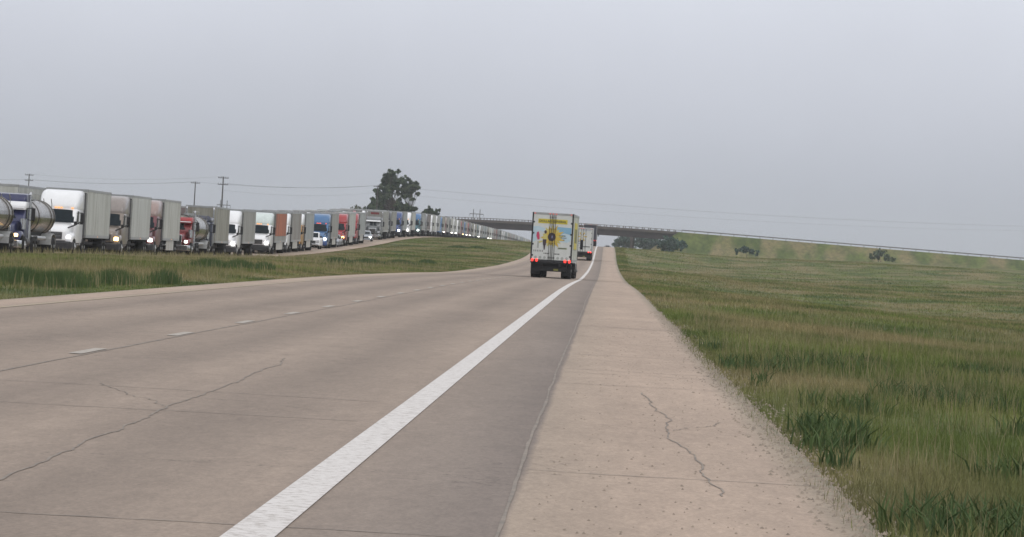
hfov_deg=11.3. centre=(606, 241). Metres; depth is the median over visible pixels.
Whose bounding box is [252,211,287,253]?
semi truck
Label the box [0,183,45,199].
semi truck
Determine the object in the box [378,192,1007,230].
power line
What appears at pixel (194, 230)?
semi truck
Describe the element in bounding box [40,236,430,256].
road
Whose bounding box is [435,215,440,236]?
semi truck
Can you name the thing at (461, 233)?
semi truck
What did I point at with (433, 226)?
semi truck
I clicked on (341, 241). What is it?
car
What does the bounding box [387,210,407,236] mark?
semi truck
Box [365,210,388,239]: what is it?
semi truck
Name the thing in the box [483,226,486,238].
semi truck
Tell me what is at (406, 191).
tree
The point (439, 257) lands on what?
grass
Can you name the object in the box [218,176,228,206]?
utility pole
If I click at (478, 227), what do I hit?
semi truck
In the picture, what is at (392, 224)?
semi truck
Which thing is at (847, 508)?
gravel
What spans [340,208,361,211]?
semi truck
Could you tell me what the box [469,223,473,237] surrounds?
semi truck
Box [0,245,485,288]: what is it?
tall grass
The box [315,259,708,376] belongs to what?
road joint
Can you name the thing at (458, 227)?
semi truck
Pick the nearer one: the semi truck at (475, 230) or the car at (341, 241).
the car at (341, 241)
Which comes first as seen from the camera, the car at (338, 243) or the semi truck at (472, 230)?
the car at (338, 243)
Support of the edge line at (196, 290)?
on the road at (446, 464)
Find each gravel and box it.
[533,321,847,534]
[650,311,918,536]
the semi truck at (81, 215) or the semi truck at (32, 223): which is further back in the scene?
the semi truck at (81, 215)
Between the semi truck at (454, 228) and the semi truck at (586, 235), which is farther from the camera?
the semi truck at (454, 228)
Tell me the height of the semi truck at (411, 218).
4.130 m
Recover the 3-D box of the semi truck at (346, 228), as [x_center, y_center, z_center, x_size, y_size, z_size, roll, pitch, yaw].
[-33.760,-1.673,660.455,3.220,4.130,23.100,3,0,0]
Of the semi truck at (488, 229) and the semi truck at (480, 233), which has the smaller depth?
the semi truck at (480, 233)
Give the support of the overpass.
on the ground at (722, 246)
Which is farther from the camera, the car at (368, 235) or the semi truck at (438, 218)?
the semi truck at (438, 218)
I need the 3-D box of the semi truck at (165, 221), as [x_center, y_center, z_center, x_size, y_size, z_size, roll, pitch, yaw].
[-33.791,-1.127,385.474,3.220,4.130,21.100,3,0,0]
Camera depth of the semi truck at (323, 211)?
674.50 m
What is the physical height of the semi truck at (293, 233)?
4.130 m
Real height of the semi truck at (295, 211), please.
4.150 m
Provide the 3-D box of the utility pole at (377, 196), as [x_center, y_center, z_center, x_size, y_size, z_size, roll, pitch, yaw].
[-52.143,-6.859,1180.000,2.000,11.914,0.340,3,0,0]
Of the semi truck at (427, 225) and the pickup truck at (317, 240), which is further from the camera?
the semi truck at (427, 225)
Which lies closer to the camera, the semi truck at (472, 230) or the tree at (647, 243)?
the semi truck at (472, 230)
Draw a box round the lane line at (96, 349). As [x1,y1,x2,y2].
[69,273,530,352]
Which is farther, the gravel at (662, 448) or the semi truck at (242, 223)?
the semi truck at (242, 223)
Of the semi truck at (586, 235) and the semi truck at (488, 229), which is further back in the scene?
the semi truck at (488, 229)
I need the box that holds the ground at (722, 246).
[0,232,1023,535]
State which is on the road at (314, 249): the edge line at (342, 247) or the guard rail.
the edge line at (342, 247)
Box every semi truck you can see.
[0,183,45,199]
[0,192,55,252]
[0,193,13,252]
[36,187,111,253]
[85,194,151,254]
[130,199,180,254]
[162,211,209,255]
[181,206,185,213]
[185,205,229,255]
[214,209,255,255]
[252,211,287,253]
[269,211,301,252]
[280,210,306,212]
[291,212,314,250]
[293,210,320,212]
[309,210,331,212]
[310,212,338,247]
[317,209,342,211]
[329,209,352,211]
[329,212,355,245]
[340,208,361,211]
[343,211,365,243]
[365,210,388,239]
[374,210,396,238]
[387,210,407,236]
[395,212,415,236]
[406,213,425,235]
[414,214,430,235]
[429,215,435,236]
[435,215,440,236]
[437,216,445,236]
[442,217,449,236]
[448,218,453,237]
[450,219,456,237]
[456,220,460,237]
[458,220,463,237]
[463,221,467,237]
[467,222,470,237]
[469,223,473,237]
[473,224,476,237]
[476,224,479,237]
[477,225,482,238]
[482,226,484,238]
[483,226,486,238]
[486,227,489,238]
[530,212,582,278]
[577,227,595,260]
[583,224,598,245]
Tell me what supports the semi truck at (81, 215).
on the road at (314, 249)
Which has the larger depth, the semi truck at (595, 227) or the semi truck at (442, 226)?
the semi truck at (442, 226)
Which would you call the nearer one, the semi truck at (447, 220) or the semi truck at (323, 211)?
the semi truck at (323, 211)
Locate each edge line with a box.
[0,258,529,307]
[220,246,597,536]
[267,237,406,255]
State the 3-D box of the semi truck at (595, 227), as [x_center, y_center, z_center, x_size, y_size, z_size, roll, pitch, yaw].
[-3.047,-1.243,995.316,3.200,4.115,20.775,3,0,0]
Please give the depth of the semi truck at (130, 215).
354.83 m
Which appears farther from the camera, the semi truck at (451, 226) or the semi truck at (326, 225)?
the semi truck at (451, 226)
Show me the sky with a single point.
(900, 113)
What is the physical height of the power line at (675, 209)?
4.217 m
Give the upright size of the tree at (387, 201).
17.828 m
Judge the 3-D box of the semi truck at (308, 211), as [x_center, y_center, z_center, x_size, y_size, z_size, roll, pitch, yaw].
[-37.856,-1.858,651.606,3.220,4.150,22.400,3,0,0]
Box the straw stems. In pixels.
[0,245,1023,536]
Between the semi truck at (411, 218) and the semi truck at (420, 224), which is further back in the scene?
the semi truck at (420, 224)
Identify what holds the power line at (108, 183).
attached to the utility pole
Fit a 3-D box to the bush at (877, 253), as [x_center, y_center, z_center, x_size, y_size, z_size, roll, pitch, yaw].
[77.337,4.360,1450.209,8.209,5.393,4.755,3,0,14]
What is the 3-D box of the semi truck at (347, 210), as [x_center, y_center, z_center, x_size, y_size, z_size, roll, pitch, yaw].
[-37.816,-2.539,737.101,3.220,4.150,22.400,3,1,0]
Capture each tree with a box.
[369,168,403,210]
[395,175,420,211]
[421,205,433,214]
[431,208,440,214]
[611,236,638,247]
[635,237,661,249]
[656,235,687,251]
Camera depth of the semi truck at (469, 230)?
1228.74 m
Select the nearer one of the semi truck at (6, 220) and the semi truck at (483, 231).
the semi truck at (6, 220)
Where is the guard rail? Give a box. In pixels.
[682,230,1023,258]
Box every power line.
[29,179,182,183]
[224,183,377,187]
[378,185,997,225]
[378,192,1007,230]
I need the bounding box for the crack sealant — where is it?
[0,273,825,536]
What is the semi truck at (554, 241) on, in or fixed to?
on the road at (446, 464)
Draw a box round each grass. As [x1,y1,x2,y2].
[0,237,530,299]
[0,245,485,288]
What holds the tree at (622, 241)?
on the ground at (722, 246)
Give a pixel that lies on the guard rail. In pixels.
(853, 244)
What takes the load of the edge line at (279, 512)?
on the road at (446, 464)
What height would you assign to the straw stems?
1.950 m
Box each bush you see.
[362,203,379,209]
[406,205,417,211]
[734,246,759,256]
[869,248,896,261]
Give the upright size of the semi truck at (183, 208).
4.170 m
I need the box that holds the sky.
[0,0,1023,259]
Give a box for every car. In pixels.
[323,237,340,246]
[338,234,343,246]
[364,231,373,241]
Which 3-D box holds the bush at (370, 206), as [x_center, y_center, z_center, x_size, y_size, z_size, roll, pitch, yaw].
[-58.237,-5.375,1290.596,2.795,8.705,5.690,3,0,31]
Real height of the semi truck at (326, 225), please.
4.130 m
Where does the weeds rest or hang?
on the ground at (722, 246)
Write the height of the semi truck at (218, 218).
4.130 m
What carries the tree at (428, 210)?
on the ground at (722, 246)
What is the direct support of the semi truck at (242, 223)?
on the road at (314, 249)
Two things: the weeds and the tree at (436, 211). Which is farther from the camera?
the tree at (436, 211)
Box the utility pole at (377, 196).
[374,186,379,209]
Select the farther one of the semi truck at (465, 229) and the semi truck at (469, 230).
the semi truck at (469, 230)
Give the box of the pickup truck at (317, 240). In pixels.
[304,232,322,248]
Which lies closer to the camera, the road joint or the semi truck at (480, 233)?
the road joint
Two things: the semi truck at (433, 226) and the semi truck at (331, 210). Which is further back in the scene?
the semi truck at (433, 226)
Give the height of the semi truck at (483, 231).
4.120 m
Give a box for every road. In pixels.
[0,246,882,536]
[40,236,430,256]
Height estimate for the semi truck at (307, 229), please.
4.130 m
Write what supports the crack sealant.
on the road at (446, 464)
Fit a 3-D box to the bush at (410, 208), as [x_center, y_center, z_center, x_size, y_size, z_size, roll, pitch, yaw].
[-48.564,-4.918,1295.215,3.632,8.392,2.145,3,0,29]
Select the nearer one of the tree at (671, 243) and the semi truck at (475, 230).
the semi truck at (475, 230)
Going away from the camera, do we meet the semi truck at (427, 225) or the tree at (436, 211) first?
the semi truck at (427, 225)
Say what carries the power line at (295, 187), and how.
attached to the utility pole at (377, 196)
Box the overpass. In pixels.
[445,216,681,247]
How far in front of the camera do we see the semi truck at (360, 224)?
685.69 m
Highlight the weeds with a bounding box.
[699,336,1023,536]
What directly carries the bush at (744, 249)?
on the ground at (722, 246)

